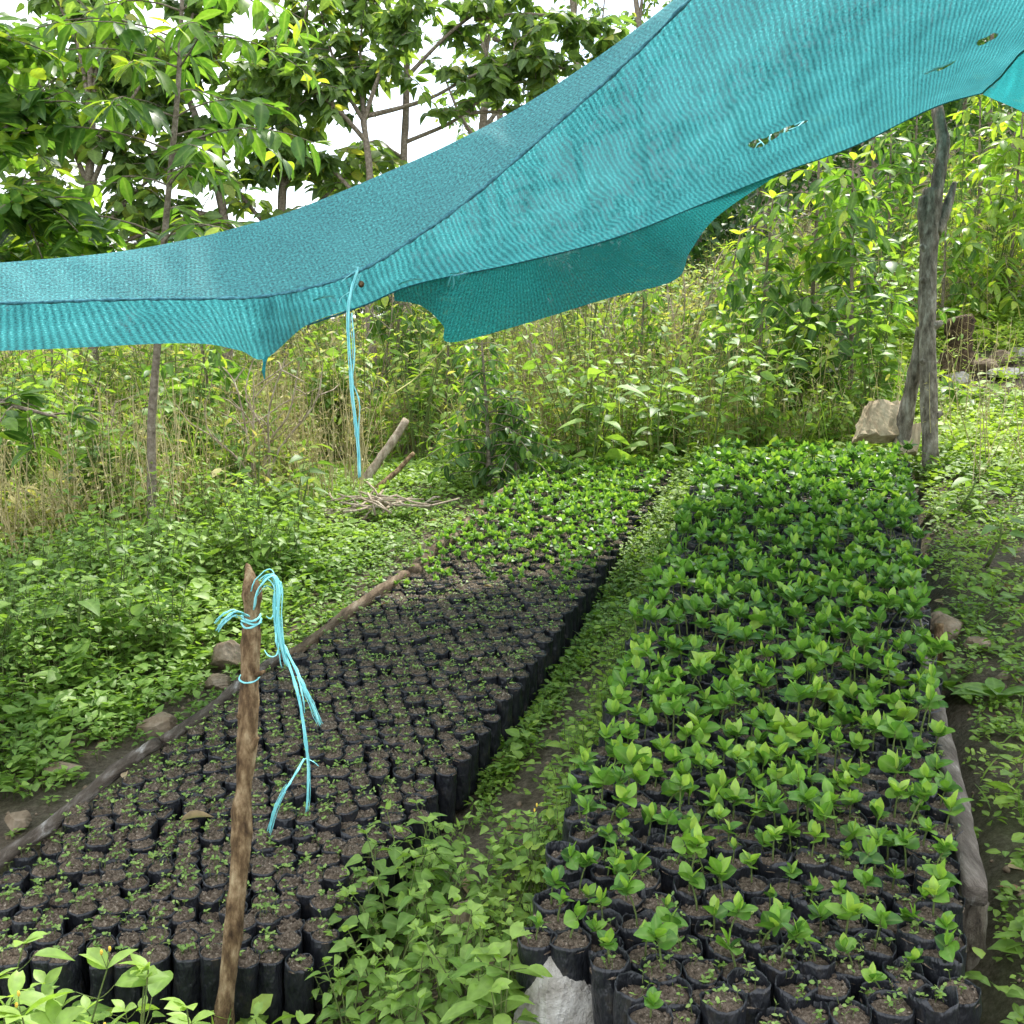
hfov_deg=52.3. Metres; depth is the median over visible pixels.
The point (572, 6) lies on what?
shade tree
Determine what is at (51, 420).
wild bush
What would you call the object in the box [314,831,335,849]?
soil bag
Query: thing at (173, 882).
soil bag
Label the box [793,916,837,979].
coffee seedling bag
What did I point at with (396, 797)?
soil bag
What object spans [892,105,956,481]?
forked pole
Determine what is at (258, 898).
soil bag
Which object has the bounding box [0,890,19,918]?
soil bag
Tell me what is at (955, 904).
coffee seedling bag
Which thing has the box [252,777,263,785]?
soil bag
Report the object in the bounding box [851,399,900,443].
boulder
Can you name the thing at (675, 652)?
coffee seedling bag
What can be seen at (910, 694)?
coffee seedling bag
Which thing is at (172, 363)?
wild bush
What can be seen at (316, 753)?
soil bag
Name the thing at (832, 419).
wild bush
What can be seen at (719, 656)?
coffee seedling bag
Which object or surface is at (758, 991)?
coffee seedling bag
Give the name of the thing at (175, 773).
soil bag
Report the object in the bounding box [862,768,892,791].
coffee seedling bag
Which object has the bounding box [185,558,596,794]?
soil bag rows
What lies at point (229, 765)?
soil bag
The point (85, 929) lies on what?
soil bag
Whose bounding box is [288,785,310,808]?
soil bag
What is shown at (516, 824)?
weed plant
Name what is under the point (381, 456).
dead branch
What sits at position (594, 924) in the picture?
coffee seedling bag
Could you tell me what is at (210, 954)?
soil bag
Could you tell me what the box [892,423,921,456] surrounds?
timber block
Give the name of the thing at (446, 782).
soil bag
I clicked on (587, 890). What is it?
coffee seedling bag
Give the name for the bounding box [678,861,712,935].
coffee seedling bag
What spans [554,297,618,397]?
wild bush
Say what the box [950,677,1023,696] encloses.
rosette weed
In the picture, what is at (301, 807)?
soil bag
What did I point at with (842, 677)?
coffee seedling bag
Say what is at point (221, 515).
weed plant
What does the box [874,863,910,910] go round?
coffee seedling bag
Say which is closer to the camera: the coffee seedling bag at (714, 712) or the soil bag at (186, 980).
the soil bag at (186, 980)
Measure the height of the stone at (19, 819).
0.057 m
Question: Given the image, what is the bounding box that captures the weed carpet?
[0,435,568,868]
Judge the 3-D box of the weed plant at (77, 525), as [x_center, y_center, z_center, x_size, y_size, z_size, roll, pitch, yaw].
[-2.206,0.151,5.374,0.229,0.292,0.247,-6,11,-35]
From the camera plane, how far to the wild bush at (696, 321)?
9.53 m
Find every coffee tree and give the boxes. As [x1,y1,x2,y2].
[0,0,336,540]
[0,16,142,468]
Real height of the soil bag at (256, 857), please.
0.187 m
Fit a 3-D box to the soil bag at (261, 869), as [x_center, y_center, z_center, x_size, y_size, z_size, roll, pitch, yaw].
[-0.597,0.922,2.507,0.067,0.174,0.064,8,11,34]
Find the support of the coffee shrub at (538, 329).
on the ground at (996, 1005)
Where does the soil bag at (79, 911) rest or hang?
on the ground at (996, 1005)
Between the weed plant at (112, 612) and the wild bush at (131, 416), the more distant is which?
the wild bush at (131, 416)
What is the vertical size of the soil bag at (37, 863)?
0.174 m
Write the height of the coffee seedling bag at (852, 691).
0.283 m
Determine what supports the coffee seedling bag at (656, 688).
on the ground at (996, 1005)
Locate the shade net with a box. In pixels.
[0,0,1023,378]
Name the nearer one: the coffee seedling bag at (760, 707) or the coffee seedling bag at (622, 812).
the coffee seedling bag at (622, 812)
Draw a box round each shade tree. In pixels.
[0,0,243,417]
[0,12,97,197]
[15,0,318,415]
[156,0,407,403]
[215,0,582,387]
[306,0,636,400]
[420,11,529,133]
[432,45,528,349]
[545,0,636,309]
[617,0,672,312]
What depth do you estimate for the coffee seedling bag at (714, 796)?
2.39 m
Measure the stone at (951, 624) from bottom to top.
0.144 m
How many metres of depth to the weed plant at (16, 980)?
1.91 m
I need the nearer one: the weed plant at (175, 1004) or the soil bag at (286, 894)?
the weed plant at (175, 1004)
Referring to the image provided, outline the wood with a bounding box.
[3,33,1023,369]
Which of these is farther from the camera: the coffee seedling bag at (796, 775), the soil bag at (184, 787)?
the soil bag at (184, 787)
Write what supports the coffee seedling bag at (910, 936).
on the ground at (996, 1005)
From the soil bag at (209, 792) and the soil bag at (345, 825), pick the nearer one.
the soil bag at (345, 825)
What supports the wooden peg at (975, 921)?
on the ground at (996, 1005)
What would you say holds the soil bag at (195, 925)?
on the ground at (996, 1005)
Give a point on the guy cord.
(413, 379)
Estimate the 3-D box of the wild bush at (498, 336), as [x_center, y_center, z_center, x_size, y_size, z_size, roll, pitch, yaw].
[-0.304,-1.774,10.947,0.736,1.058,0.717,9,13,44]
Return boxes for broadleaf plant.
[21,532,66,564]
[30,575,124,666]
[84,506,124,564]
[230,437,289,519]
[270,455,325,520]
[279,460,336,526]
[557,368,647,464]
[621,367,697,471]
[679,337,762,451]
[792,421,825,451]
[939,471,1006,516]
[966,518,1023,567]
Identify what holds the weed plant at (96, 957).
on the ground at (996, 1005)
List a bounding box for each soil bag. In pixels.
[0,872,25,893]
[0,883,23,900]
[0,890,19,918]
[0,917,11,935]
[0,929,12,949]
[0,933,31,1007]
[0,951,2,1020]
[3,862,30,891]
[8,926,36,980]
[9,843,37,867]
[11,907,42,935]
[19,886,48,913]
[24,878,54,896]
[30,857,57,887]
[30,945,58,999]
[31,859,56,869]
[31,915,68,949]
[32,908,64,934]
[39,869,71,893]
[40,829,64,845]
[40,839,61,861]
[44,907,67,933]
[47,940,89,1021]
[49,883,74,908]
[55,932,90,998]
[56,841,84,865]
[57,851,85,892]
[58,833,85,852]
[61,830,85,844]
[62,808,88,839]
[66,799,91,821]
[67,888,98,932]
[71,918,92,945]
[72,883,100,901]
[77,874,100,890]
[82,849,105,862]
[82,855,101,877]
[84,819,112,838]
[85,827,113,853]
[86,930,116,953]
[88,816,114,830]
[89,800,112,819]
[89,944,120,1023]
[91,906,120,938]
[92,791,115,809]
[93,881,120,907]
[98,784,120,798]
[98,852,125,875]
[98,896,130,919]
[100,869,127,897]
[103,841,130,864]
[109,826,128,842]
[109,840,130,851]
[110,790,134,808]
[111,794,136,820]
[112,909,146,933]
[112,943,145,1023]
[115,808,138,831]
[116,930,143,952]
[117,783,139,798]
[119,866,148,899]
[121,768,144,793]
[122,764,144,778]
[122,853,147,877]
[124,892,153,918]
[127,816,152,842]
[128,852,155,867]
[128,888,149,900]
[131,838,156,857]
[132,811,157,840]
[133,789,158,805]
[136,796,160,815]
[139,917,173,996]
[140,757,155,771]
[140,788,163,794]
[141,777,163,792]
[141,935,172,1023]
[144,755,166,772]
[144,765,162,782]
[145,905,172,935]
[146,900,176,920]
[148,850,171,862]
[148,852,174,890]
[148,880,173,903]
[152,838,176,859]
[153,806,175,837]
[156,784,181,820]
[156,866,183,887]
[157,826,182,847]
[158,775,179,794]
[160,739,181,764]
[160,814,179,835]
[162,761,184,782]
[163,760,184,770]
[167,747,189,767]
[168,899,196,933]
[170,858,199,879]
[170,875,200,922]
[170,927,198,971]
[172,845,200,872]
[172,937,200,1021]
[173,736,186,752]
[175,839,201,862]
[175,921,201,931]
[176,776,198,795]
[176,816,201,833]
[177,822,200,844]
[177,870,203,888]
[180,773,203,783]
[181,757,201,775]
[181,786,205,817]
[183,795,206,832]
[185,787,201,793]
[186,736,205,754]
[186,752,207,781]
[198,887,224,921]
[198,919,223,937]
[198,924,223,947]
[199,775,221,790]
[199,899,219,924]
[199,936,222,1023]
[200,821,226,849]
[200,843,220,856]
[201,780,225,803]
[201,847,225,874]
[202,760,222,781]
[202,852,230,876]
[202,865,228,890]
[203,733,225,762]
[204,726,226,745]
[205,794,220,820]
[205,812,228,832]
[206,744,229,762]
[207,772,227,787]
[207,799,230,820]
[217,748,236,763]
[218,894,247,924]
[219,793,233,810]
[219,837,230,854]
[220,750,236,774]
[223,851,230,865]
[223,876,246,893]
[224,880,250,909]
[225,768,236,793]
[225,791,234,798]
[226,819,230,832]
[226,830,230,841]
[227,742,235,750]
[228,864,251,893]
[234,940,259,1023]
[240,930,252,948]
[243,912,258,937]
[247,896,273,916]
[249,843,272,868]
[250,828,270,854]
[251,783,269,805]
[251,789,268,807]
[251,832,276,856]
[251,859,275,880]
[251,876,276,907]
[251,884,279,906]
[251,926,276,953]
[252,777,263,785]
[252,798,272,818]
[253,767,265,783]
[253,815,272,831]
[255,756,267,768]
[255,896,282,934]
[256,751,269,762]
[257,744,263,753]
[257,939,284,1023]
[258,731,262,747]
[263,760,282,784]
[265,729,285,751]
[265,743,283,754]
[268,746,289,772]
[268,771,290,793]
[268,827,292,847]
[269,784,293,808]
[271,778,289,791]
[271,798,293,822]
[271,843,294,855]
[271,845,298,869]
[272,855,296,883]
[272,895,300,919]
[272,930,302,972]
[273,803,296,829]
[276,916,304,952]
[277,873,302,895]
[278,742,301,756]
[279,885,300,918]
[283,732,303,754]
[284,949,314,1023]
[285,755,302,773]
[286,768,310,789]
[287,756,306,774]
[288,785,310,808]
[291,763,310,776]
[292,823,317,851]
[293,804,314,816]
[295,806,318,827]
[295,833,321,865]
[296,855,320,875]
[296,872,321,920]
[298,735,313,757]
[299,802,314,811]
[300,851,322,863]
[301,864,326,889]
[303,909,329,952]
[304,733,324,752]
[304,743,325,764]
[305,758,324,769]
[309,777,330,802]
[309,888,336,928]
[310,765,331,779]
[310,918,339,1010]
[314,793,337,811]
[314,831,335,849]
[315,779,337,803]
[315,803,334,816]
[315,806,340,837]
[315,844,341,871]
[319,880,347,906]
[321,837,346,855]
[323,745,342,767]
[323,865,349,893]
[325,732,345,744]
[325,735,345,750]
[328,760,351,782]
[331,780,350,794]
[332,897,359,980]
[334,790,354,804]
[335,795,357,821]
[340,821,357,837]
[340,825,365,839]
[341,843,367,869]
[343,744,365,761]
[343,745,363,767]
[344,729,365,744]
[344,836,368,856]
[346,756,367,772]
[347,769,368,781]
[348,772,371,794]
[348,874,374,951]
[349,861,373,882]
[352,785,375,804]
[354,808,377,825]
[357,789,379,823]
[362,730,381,751]
[364,817,380,834]
[365,745,383,763]
[366,826,387,846]
[367,845,377,868]
[368,757,390,773]
[368,761,389,795]
[369,745,388,762]
[370,839,395,917]
[377,784,403,808]
[378,775,399,796]
[378,790,400,823]
[380,801,403,815]
[380,803,406,831]
[382,729,399,749]
[384,745,401,755]
[387,822,412,887]
[389,750,410,780]
[393,759,415,783]
[395,757,414,767]
[397,732,414,746]
[400,779,417,797]
[401,735,422,754]
[404,748,424,766]
[404,793,426,824]
[408,802,430,868]
[413,760,424,769]
[413,776,433,792]
[415,761,434,787]
[417,781,440,849]
[422,738,440,750]
[423,743,443,765]
[428,751,448,766]
[432,755,453,783]
[435,759,456,823]
[441,738,460,748]
[443,742,464,759]
[450,744,471,809]
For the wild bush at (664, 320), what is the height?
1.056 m
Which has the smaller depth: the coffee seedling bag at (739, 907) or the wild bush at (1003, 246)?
the coffee seedling bag at (739, 907)
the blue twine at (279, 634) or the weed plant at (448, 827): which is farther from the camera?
the weed plant at (448, 827)
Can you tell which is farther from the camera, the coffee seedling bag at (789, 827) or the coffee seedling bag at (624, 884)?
the coffee seedling bag at (789, 827)
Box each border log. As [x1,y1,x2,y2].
[0,737,161,868]
[159,653,287,746]
[287,570,409,660]
[406,509,484,574]
[473,461,546,511]
[913,619,987,906]
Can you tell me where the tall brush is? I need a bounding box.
[0,132,1023,560]
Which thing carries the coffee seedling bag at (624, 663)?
on the ground at (996, 1005)
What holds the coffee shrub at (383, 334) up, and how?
on the ground at (996, 1005)
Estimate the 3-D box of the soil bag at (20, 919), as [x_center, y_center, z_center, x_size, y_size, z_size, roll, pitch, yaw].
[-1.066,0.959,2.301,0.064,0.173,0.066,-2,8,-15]
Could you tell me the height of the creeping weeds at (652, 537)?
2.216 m
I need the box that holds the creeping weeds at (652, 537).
[94,283,1023,1023]
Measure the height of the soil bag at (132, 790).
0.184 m
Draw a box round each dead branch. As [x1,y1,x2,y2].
[323,507,367,516]
[360,417,408,482]
[374,452,415,489]
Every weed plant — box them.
[0,521,44,592]
[0,566,66,675]
[0,572,31,613]
[0,931,74,1023]
[0,946,169,1023]
[0,967,109,1023]
[38,509,99,560]
[49,476,134,567]
[54,511,103,545]
[56,532,111,592]
[59,515,113,582]
[73,483,131,565]
[77,995,164,1023]
[79,953,172,1023]
[86,504,138,599]
[90,465,166,555]
[91,582,139,657]
[100,572,186,660]
[106,473,169,527]
[120,528,205,665]
[131,507,201,600]
[132,494,181,553]
[139,452,182,528]
[152,488,196,561]
[157,452,193,521]
[160,997,214,1023]
[182,467,232,533]
[183,444,253,531]
[185,493,244,553]
[187,454,229,517]
[205,474,249,534]
[207,478,290,566]
[219,474,271,562]
[228,497,288,575]
[229,472,267,544]
[240,472,266,520]
[247,505,292,581]
[251,1001,314,1023]
[255,487,303,545]
[256,470,296,524]
[274,500,314,570]
[304,949,402,1023]
[308,937,372,1021]
[322,903,385,984]
[328,918,432,1023]
[336,838,401,951]
[338,825,448,972]
[368,800,467,924]
[368,891,496,1023]
[370,941,445,1023]
[390,799,477,904]
[394,847,488,958]
[407,900,517,1023]
[414,916,512,1023]
[422,892,488,996]
[424,835,505,905]
[439,921,552,1023]
[466,855,511,936]
[473,800,548,873]
[486,809,529,888]
[493,917,525,1018]
[496,803,550,892]
[522,792,566,858]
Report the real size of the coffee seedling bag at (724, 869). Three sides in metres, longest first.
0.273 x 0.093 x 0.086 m
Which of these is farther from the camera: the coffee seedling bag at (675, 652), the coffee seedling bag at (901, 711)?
the coffee seedling bag at (675, 652)
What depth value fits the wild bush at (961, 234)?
11.84 m
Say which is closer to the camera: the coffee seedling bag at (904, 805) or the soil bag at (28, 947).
the soil bag at (28, 947)
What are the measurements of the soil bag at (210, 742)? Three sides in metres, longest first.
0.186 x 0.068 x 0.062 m
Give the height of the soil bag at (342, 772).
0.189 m
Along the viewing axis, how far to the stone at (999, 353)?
9.17 m
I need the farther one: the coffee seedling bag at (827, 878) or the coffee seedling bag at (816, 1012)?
the coffee seedling bag at (827, 878)
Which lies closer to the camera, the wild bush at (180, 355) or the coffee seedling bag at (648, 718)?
the coffee seedling bag at (648, 718)
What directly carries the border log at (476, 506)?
on the ground at (996, 1005)
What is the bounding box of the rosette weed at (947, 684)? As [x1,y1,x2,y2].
[936,665,974,703]
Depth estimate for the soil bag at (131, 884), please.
2.42 m
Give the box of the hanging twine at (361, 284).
[338,265,364,477]
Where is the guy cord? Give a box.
[382,342,449,413]
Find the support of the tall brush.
on the ground at (996, 1005)
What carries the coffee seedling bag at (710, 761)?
on the ground at (996, 1005)
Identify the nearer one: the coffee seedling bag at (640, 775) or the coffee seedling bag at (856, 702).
the coffee seedling bag at (640, 775)
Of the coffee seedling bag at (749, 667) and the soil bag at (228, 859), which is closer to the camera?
the soil bag at (228, 859)
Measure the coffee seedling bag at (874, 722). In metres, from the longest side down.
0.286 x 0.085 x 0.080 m
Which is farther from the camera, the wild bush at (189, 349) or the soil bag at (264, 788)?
the wild bush at (189, 349)
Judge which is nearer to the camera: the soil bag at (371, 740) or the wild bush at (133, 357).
the soil bag at (371, 740)
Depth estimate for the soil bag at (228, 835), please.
2.63 m
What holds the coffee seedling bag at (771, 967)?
on the ground at (996, 1005)
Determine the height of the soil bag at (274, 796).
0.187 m
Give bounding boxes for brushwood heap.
[306,481,459,518]
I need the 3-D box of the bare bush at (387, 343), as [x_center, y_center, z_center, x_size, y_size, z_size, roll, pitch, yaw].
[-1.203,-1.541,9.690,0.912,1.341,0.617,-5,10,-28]
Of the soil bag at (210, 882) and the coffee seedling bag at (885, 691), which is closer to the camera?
the soil bag at (210, 882)
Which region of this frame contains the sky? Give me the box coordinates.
[0,0,771,318]
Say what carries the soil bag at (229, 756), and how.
on the ground at (996, 1005)
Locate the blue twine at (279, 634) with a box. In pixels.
[214,569,321,834]
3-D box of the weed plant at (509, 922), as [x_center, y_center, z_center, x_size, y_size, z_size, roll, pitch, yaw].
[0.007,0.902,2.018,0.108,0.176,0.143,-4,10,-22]
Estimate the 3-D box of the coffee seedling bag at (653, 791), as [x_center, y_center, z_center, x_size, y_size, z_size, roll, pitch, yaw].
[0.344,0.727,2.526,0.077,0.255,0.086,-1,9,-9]
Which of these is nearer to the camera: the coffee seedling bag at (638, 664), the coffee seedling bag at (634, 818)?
the coffee seedling bag at (634, 818)
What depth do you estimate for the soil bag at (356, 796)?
2.83 m
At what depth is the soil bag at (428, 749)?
3.08 m
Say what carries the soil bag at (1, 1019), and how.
on the ground at (996, 1005)
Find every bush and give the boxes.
[0,346,117,445]
[0,347,98,469]
[0,348,73,488]
[0,348,122,465]
[0,349,48,419]
[0,350,44,395]
[0,367,67,498]
[0,413,68,496]
[0,470,38,529]
[2,394,43,472]
[11,352,126,462]
[22,350,102,422]
[41,438,76,478]
[43,346,121,419]
[45,347,83,395]
[51,410,124,517]
[52,374,136,481]
[53,415,145,481]
[54,391,173,514]
[69,468,145,525]
[73,348,123,428]
[88,433,144,473]
[100,344,167,408]
[112,344,161,396]
[115,350,168,419]
[122,344,221,458]
[124,349,167,408]
[125,343,196,396]
[128,348,202,405]
[135,343,232,456]
[135,360,225,477]
[141,343,276,459]
[159,343,212,384]
[172,343,200,371]
[172,354,338,487]
[191,403,273,507]
[194,408,241,466]
[224,348,288,396]
[242,469,306,514]
[281,313,373,457]
[281,329,374,457]
[292,315,330,392]
[294,318,336,356]
[305,305,422,457]
[339,314,402,376]
[343,292,416,387]
[368,304,473,460]
[369,296,424,410]
[391,295,432,367]
[395,302,474,414]
[402,273,465,430]
[440,330,510,438]
[460,272,531,398]
[470,328,523,398]
[472,328,520,357]
[476,330,515,359]
[490,315,577,414]
[499,355,538,402]
[507,318,641,457]
[509,409,543,467]
[544,325,582,379]
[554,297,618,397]
[555,304,599,368]
[562,297,613,351]
[574,312,629,367]
[579,287,657,403]
[583,293,629,352]
[584,313,667,411]
[592,293,632,345]
[597,288,654,352]
[597,372,642,452]
[605,292,676,396]
[620,367,723,464]
[624,264,689,354]
[637,358,707,439]
[641,288,694,353]
[645,266,700,342]
[654,249,753,382]
[656,273,720,388]
[685,230,739,338]
[692,264,728,327]
[703,192,847,359]
[707,297,826,446]
[751,239,801,330]
[753,315,812,420]
[800,198,908,325]
[800,386,856,451]
[817,280,844,340]
[826,251,873,305]
[836,262,908,414]
[840,194,940,343]
[925,107,1003,289]
[948,158,990,254]
[950,232,979,284]
[979,225,1023,309]
[980,154,1019,272]
[989,167,1023,306]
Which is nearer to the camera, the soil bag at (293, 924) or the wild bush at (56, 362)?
the soil bag at (293, 924)
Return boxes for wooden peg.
[934,623,943,660]
[963,902,989,970]
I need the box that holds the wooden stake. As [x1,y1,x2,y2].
[213,563,265,1023]
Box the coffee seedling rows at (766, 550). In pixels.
[372,437,936,671]
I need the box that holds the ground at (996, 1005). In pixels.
[0,105,1023,1023]
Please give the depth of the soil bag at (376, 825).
2.70 m
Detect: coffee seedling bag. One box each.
[516,910,557,1008]
[532,865,570,925]
[541,888,574,936]
[545,840,579,867]
[547,842,585,889]
[549,901,591,984]
[557,773,597,840]
[562,845,600,908]
[568,745,600,805]
[568,794,605,853]
[569,749,607,805]
[571,883,606,927]
[582,886,622,946]
[585,823,619,880]
[585,914,623,984]
[587,721,618,761]
[589,763,615,816]
[589,928,630,1023]
[590,841,626,889]
[594,734,624,768]
[595,782,636,830]
[598,698,627,745]
[600,852,635,896]
[601,739,622,802]
[602,676,626,723]
[604,805,634,847]
[605,857,645,915]
[606,716,629,744]
[608,765,652,837]
[609,819,641,859]
[610,684,640,728]
[610,871,653,950]
[611,655,637,697]
[611,666,639,719]
[612,742,648,805]
[613,969,659,1023]
[615,740,642,772]
[619,719,639,765]
[619,761,653,808]
[620,700,647,742]
[624,642,650,688]
[625,655,644,699]
[625,855,660,874]
[626,640,645,678]
[626,919,658,973]
[627,670,652,711]
[627,847,661,898]
[627,986,672,1023]
[628,747,661,784]
[630,707,659,751]
[633,638,665,694]
[634,801,664,853]
[634,913,681,988]
[639,758,670,803]
[641,676,667,724]
[642,891,676,912]
[643,670,670,698]
[643,701,672,732]
[644,805,682,859]
[646,634,681,671]
[647,973,691,1012]
[648,733,680,781]
[649,669,676,703]
[650,659,674,687]
[650,894,690,943]
[651,652,676,686]
[651,750,669,764]
[652,773,684,828]
[652,998,700,1023]
[653,693,679,736]
[656,906,702,963]
[658,631,683,665]
[658,745,689,781]
[659,828,694,893]
[660,694,689,748]
[661,769,696,834]
[662,677,697,732]
[665,673,699,717]
[666,809,700,837]
[667,640,689,666]
[668,757,696,804]
[669,665,692,698]
[671,721,698,763]
[671,773,705,817]
[671,822,715,906]
[674,635,701,684]
[675,741,709,780]
[678,815,710,870]
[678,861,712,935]
[679,700,712,740]
[682,655,714,706]
[682,952,722,989]
[684,651,715,693]
[684,711,720,751]
[685,841,718,885]
[687,652,714,674]
[687,665,716,694]
[688,974,726,1007]
[690,751,714,789]
[691,727,720,764]
[692,687,714,720]
[693,702,719,724]
[693,752,725,809]
[694,895,727,958]
[697,783,723,828]
[699,983,746,1023]
[701,853,739,892]
[702,676,728,717]
[702,803,734,855]
[702,856,744,917]
[705,643,727,680]
[705,891,758,964]
[706,768,737,819]
[707,690,741,743]
[707,735,738,777]
[710,659,745,693]
[711,615,740,671]
[711,819,746,858]
[711,927,756,986]
[714,719,737,751]
[715,649,729,680]
[716,692,742,722]
[716,778,751,834]
[716,837,750,879]
[719,717,749,760]
[720,674,750,734]
[725,744,752,787]
[725,909,765,941]
[727,675,753,709]
[727,756,759,807]
[727,963,770,1023]
[728,650,750,682]
[728,668,746,700]
[730,793,769,847]
[734,687,762,726]
[734,727,754,743]
[734,849,770,903]
[735,740,761,774]
[737,659,756,686]
[737,768,766,817]
[739,902,790,966]
[740,707,765,744]
[742,646,755,672]
[744,671,755,685]
[744,727,771,761]
[747,663,773,701]
[747,742,774,794]
[747,827,774,874]
[749,791,792,852]
[750,668,776,722]
[750,781,784,834]
[751,883,787,913]
[752,659,778,696]
[753,702,774,729]
[753,824,792,879]
[754,641,778,667]
[754,999,787,1023]
[757,918,812,1005]
[758,710,793,751]
[760,703,779,743]
[760,725,796,773]
[760,761,793,799]
[764,658,784,701]
[764,742,794,789]
[766,897,797,935]
[767,767,803,823]
[768,860,808,905]
[769,640,795,687]
[773,966,817,1009]
[774,814,807,856]
[776,663,805,709]
[777,680,800,720]
[777,932,816,960]
[781,762,812,823]
[782,754,807,789]
[783,683,813,719]
[783,714,812,764]
[784,635,814,679]
[784,663,807,686]
[785,678,813,728]
[786,993,829,1023]
[787,780,824,848]
[789,873,830,924]
[792,819,830,881]
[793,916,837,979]
[795,746,822,773]
[797,642,817,681]
[797,707,824,746]
[799,656,825,700]
[799,766,831,820]
[800,673,826,713]
[800,730,832,789]
[800,869,840,893]
[801,676,833,733]
[803,706,831,740]
[804,973,850,1005]
[805,640,839,710]
[805,708,837,766]
[805,899,839,943]
[808,635,829,668]
[808,649,836,684]
[808,790,842,855]
[812,794,843,830]
[815,682,844,717]
[817,777,853,844]
[819,726,851,777]
[819,769,849,806]
[820,880,861,922]
[822,890,871,962]
[823,647,845,682]
[823,705,854,752]
[825,693,854,730]
[826,636,843,669]
[826,841,862,881]
[827,894,867,935]
[828,992,872,1023]
[829,715,855,762]
[830,645,852,673]
[830,677,855,713]
[830,757,859,789]
[832,770,860,815]
[834,932,871,1000]
[835,664,861,683]
[835,789,867,838]
[839,655,862,684]
[840,681,866,725]
[840,818,879,867]
[841,706,866,742]
[841,835,884,900]
[842,646,868,698]
[843,758,878,795]
[847,710,876,757]
[847,731,877,778]
[851,627,875,676]
[851,695,879,713]
[853,651,881,688]
[853,867,886,929]
[854,902,902,971]
[855,792,890,824]
[855,825,894,877]
[856,689,885,745]
[857,689,886,731]
[857,709,889,759]
[858,673,889,718]
[858,797,892,858]
[858,962,901,1004]
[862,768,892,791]
[863,662,901,694]
[864,640,892,682]
[866,989,915,1023]
[874,777,912,832]
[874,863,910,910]
[875,715,913,775]
[876,827,904,870]
[877,652,902,716]
[877,907,916,942]
[878,689,912,743]
[878,749,911,800]
[880,645,906,697]
[880,711,901,752]
[881,947,923,982]
[882,637,907,670]
[882,824,927,892]
[884,668,911,702]
[885,700,919,747]
[889,969,934,999]
[890,720,918,758]
[890,782,925,817]
[891,777,937,854]
[892,880,930,917]
[893,750,917,782]
[895,660,912,689]
[895,684,921,722]
[895,902,938,960]
[902,673,939,732]
[903,736,932,778]
[903,817,939,863]
[904,669,925,706]
[904,684,944,751]
[905,762,940,803]
[906,642,935,691]
[907,647,938,673]
[907,796,934,833]
[908,983,958,1023]
[912,663,942,717]
[912,833,957,894]
[913,632,953,693]
[913,875,954,933]
[914,691,947,737]
[915,667,928,694]
[915,928,962,986]
[918,752,953,795]
[919,719,954,772]
[922,859,965,933]
[924,770,962,823]
[924,844,960,893]
[926,789,972,861]
[935,911,966,976]
[937,969,981,1023]
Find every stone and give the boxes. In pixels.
[4,810,31,833]
[43,761,85,777]
[136,712,177,735]
[204,673,231,689]
[210,640,240,668]
[441,898,479,952]
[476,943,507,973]
[513,956,593,1023]
[930,611,963,640]
[941,371,969,386]
[964,636,990,652]
[971,358,998,374]
[987,367,1023,378]
[989,350,1016,365]
[1009,347,1023,362]
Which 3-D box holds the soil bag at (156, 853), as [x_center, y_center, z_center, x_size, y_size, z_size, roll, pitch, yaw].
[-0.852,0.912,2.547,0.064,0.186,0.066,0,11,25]
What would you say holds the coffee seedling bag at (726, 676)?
on the ground at (996, 1005)
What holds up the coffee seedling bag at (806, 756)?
on the ground at (996, 1005)
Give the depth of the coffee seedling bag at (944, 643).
3.16 m
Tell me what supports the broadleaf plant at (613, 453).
on the ground at (996, 1005)
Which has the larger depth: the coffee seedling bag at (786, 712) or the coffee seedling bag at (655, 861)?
the coffee seedling bag at (786, 712)
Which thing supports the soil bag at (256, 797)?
on the ground at (996, 1005)
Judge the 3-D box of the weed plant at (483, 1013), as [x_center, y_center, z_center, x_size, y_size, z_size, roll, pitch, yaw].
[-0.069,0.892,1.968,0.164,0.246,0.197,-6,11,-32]
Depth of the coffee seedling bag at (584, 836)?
2.31 m
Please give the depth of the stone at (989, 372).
8.80 m
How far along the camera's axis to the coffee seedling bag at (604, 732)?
2.68 m
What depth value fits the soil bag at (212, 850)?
2.58 m
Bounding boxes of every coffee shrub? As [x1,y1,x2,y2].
[41,345,162,439]
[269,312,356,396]
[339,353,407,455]
[352,294,443,418]
[391,317,491,447]
[416,335,559,491]
[458,389,583,498]
[521,311,596,364]
[594,290,691,410]
[662,229,773,382]
[673,190,832,421]
[720,153,901,408]
[753,152,977,417]
[826,123,971,308]
[833,110,988,252]
[881,192,999,330]
[903,94,1023,260]
[937,110,1023,313]
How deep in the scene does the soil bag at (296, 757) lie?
3.02 m
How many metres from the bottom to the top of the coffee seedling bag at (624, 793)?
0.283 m
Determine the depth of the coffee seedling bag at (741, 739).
2.81 m
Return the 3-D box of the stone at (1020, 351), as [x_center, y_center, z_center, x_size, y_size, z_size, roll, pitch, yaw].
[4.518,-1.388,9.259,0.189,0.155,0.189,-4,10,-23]
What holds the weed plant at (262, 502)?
on the ground at (996, 1005)
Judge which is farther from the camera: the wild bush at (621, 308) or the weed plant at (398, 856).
the wild bush at (621, 308)
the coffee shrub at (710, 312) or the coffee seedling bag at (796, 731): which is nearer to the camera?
the coffee seedling bag at (796, 731)
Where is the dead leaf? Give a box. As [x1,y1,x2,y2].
[181,810,212,820]
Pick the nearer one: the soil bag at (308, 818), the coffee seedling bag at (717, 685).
the soil bag at (308, 818)
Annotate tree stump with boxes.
[937,314,976,378]
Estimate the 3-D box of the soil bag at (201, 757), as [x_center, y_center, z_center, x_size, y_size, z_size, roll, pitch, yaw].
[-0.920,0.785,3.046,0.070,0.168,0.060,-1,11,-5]

